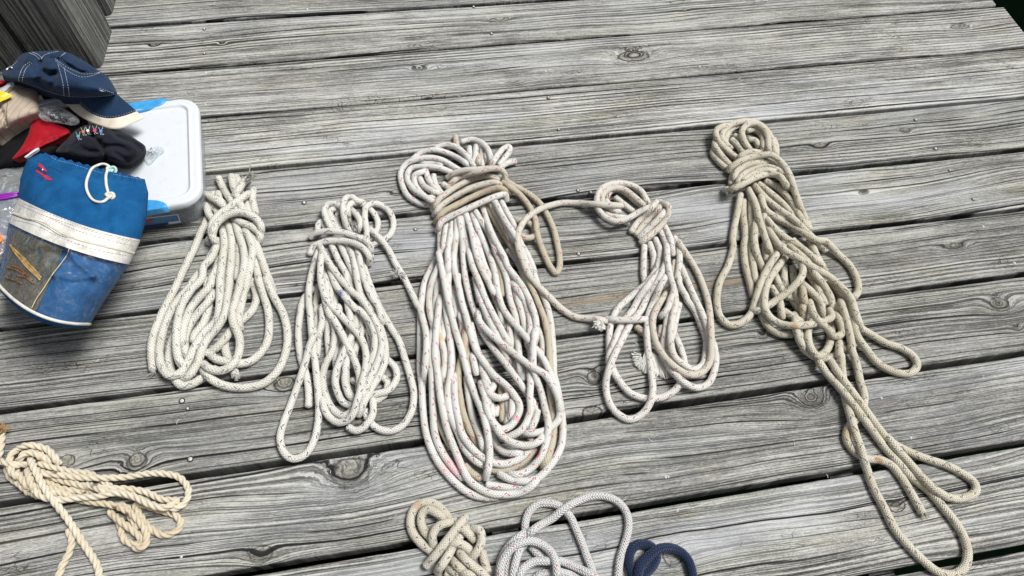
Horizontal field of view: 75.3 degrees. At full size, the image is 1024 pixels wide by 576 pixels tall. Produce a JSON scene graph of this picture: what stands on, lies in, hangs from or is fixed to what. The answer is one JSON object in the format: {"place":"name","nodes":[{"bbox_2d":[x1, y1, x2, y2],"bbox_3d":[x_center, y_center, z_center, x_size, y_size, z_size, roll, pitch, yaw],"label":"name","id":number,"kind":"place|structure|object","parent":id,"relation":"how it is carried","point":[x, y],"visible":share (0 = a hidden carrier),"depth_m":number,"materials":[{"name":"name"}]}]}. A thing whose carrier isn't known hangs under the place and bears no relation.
{"place":"outdoors","nodes":[
{"label":"outdoors","id":0,"kind":"place"},
{"bbox_2d":[0,0,1023,575],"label":"deck","id":1,"kind":"structure","parent":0,"point":[896,126],"depth_m":1.19,"materials":[{"name":"grey wood"}]},
{"bbox_2d":[0,185,18,265],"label":"zip bag","id":2,"kind":"object","parent":1,"relation":"on","point":[8,197],"visible":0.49,"depth_m":1.14,"materials":[{"name":"clear plastic"}]},
{"bbox_2d":[0,233,5,254],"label":"foam float","id":3,"kind":"object","parent":2,"relation":"on","point":[2,242],"visible":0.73,"depth_m":1.08,"materials":[{"name":"orange plastic"}]},
{"bbox_2d":[0,14,27,70],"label":"timber post","id":4,"kind":"object","parent":1,"relation":"on","point":[12,48],"visible":0.1,"depth_m":1.33,"materials":[{"name":"grey wood"}]},
{"bbox_2d":[0,96,88,185],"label":"nylon bag","id":5,"kind":"object","parent":1,"relation":"on","point":[19,150],"visible":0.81,"depth_m":1.18,"materials":[{"name":"red fabric"}]},
{"bbox_2d":[0,81,7,87],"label":"red pouch","id":6,"kind":"object","parent":5,"relation":"in","point":[3,83],"visible":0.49,"depth_m":1.22,"materials":[{"name":"fabric"}]},
{"bbox_2d":[0,84,43,145],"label":"baseball cap","id":7,"kind":"object","parent":5,"relation":"on","point":[20,110],"visible":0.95,"depth_m":1.17,"materials":[{"name":"beige fabric"}]},
{"bbox_2d":[0,91,11,101],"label":"card","id":8,"kind":"object","parent":7,"relation":"on","point":[4,95],"visible":1,"depth_m":1.15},
{"bbox_2d":[0,82,14,91],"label":"plastic sleeve","id":9,"kind":"object","parent":7,"relation":"on","point":[11,86],"visible":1,"depth_m":1.17,"materials":[{"name":"white"}]},
{"bbox_2d":[38,106,79,124],"bbox_3d":[-0.806,-0.310,1.176,0.087,0.024,0.039,10,60,3],"label":"plastic wrapper","id":10,"kind":"object","parent":5,"relation":"on","point":[59,118],"visible":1,"depth_m":1.18,"materials":[{"name":"white"}]},
{"bbox_2d":[2,50,143,128],"bbox_3d":[-0.791,-0.370,1.177,0.269,0.092,0.114,29,62,13],"label":"baseball cap","id":11,"kind":"object","parent":5,"relation":"on","point":[82,88],"visible":1,"depth_m":1.16,"materials":[{"name":"fabric"}]},
{"bbox_2d":[0,0,111,68],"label":"timber post","id":12,"kind":"object","parent":1,"relation":"on","point":[80,29],"visible":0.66,"depth_m":1.31,"materials":[{"name":"grey wood"}]},
{"bbox_2d":[0,152,147,327],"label":"ditty bag","id":13,"kind":"object","parent":1,"relation":"on","point":[74,233],"visible":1,"depth_m":1.01,"materials":[{"name":"blue fabric"}]},
{"bbox_2d":[0,421,191,575],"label":"rope coil","id":14,"kind":"object","parent":1,"relation":"on","point":[39,482],"visible":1,"depth_m":0.95,"materials":[{"name":"beige fabric"}]},
{"bbox_2d":[96,0,115,15],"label":"timber post","id":15,"kind":"object","parent":1,"relation":"on","point":[107,7],"visible":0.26,"depth_m":1.46,"materials":[{"name":"grey wood"}]},
{"bbox_2d":[88,98,203,228],"bbox_3d":[-0.686,-0.221,1.220,0.237,0.069,0.265,-11,61,-10],"label":"storage box","id":16,"kind":"object","parent":1,"relation":"on","point":[172,174],"visible":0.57,"depth_m":1.20,"materials":[{"name":"white plastic"}]},
{"bbox_2d":[56,124,145,168],"bbox_3d":[-0.716,-0.250,1.158,0.156,0.061,0.095,19,61,8],"label":"baseball cap","id":17,"kind":"object","parent":16,"relation":"on","point":[91,144],"visible":0.98,"depth_m":1.13,"materials":[{"name":"black fabric"}]},
{"bbox_2d":[145,147,162,162],"bbox_3d":[-0.650,-0.242,1.195,0.032,0.006,0.040,27,62,12],"label":"label","id":18,"kind":"object","parent":16,"relation":"on","point":[151,151],"visible":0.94,"depth_m":1.20,"materials":[{"name":"white paper"}]},
{"bbox_2d":[147,163,291,391],"bbox_3d":[-0.498,-0.032,1.133,0.228,0.051,0.446,-7,61,-7],"label":"rope coil","id":19,"kind":"object","parent":1,"relation":"on","point":[238,261],"visible":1,"depth_m":1.11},
{"bbox_2d":[276,194,429,462],"bbox_3d":[-0.269,0.036,1.112,0.249,0.040,0.484,-7,61,-7],"label":"rope coil","id":20,"kind":"object","parent":1,"relation":"on","point":[328,317],"visible":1,"depth_m":1.09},
{"bbox_2d":[406,498,491,575],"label":"rope coil","id":21,"kind":"object","parent":1,"relation":"on","point":[450,543],"visible":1,"depth_m":0.94,"materials":[{"name":"beige fabric"}]},
{"bbox_2d":[397,134,566,501],"bbox_3d":[-0.038,-0.006,1.150,0.285,0.039,0.723,-7,61,-7],"label":"rope coil","id":22,"kind":"object","parent":1,"relation":"on","point":[444,311],"visible":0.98,"depth_m":1.10,"materials":[{"name":"white fabric"}]},
{"bbox_2d":[96,23,922,554],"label":"fibre scraps","id":23,"kind":"object","parent":1,"relation":"on","point":[376,467],"visible":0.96,"depth_m":1.13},
{"bbox_2d":[142,387,894,575],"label":"joists","id":24,"kind":"object","parent":1,"relation":"attached to","point":[888,573],"depth_m":1.07,"materials":[{"name":"brown wood"}]},
{"bbox_2d":[495,492,632,575],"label":"rope coil","id":25,"kind":"object","parent":1,"relation":"on","point":[516,545],"visible":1,"depth_m":0.94,"materials":[{"name":"white fabric"}]},
{"bbox_2d":[514,180,719,422],"bbox_3d":[0.205,-0.007,1.164,0.325,0.039,0.438,-21,63,-15],"label":"rope coil","id":26,"kind":"object","parent":1,"relation":"on","point":[643,229],"visible":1,"depth_m":1.15,"materials":[{"name":"white fabric"}]},
{"bbox_2d":[624,539,696,575],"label":"rope coil","id":27,"kind":"object","parent":1,"relation":"on","point":[648,562],"visible":1,"depth_m":0.94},
{"bbox_2d":[710,118,980,575],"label":"rope coil","id":28,"kind":"object","parent":1,"relation":"on","point":[844,315],"visible":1,"depth_m":1.16,"materials":[{"name":"beige fabric"}]},
{"bbox_2d":[160,0,1023,575],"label":"water","id":29,"kind":"structure","parent":0,"point":[1014,8],"depth_m":2.25,"materials":[{"name":"black liquid"}]}
]}

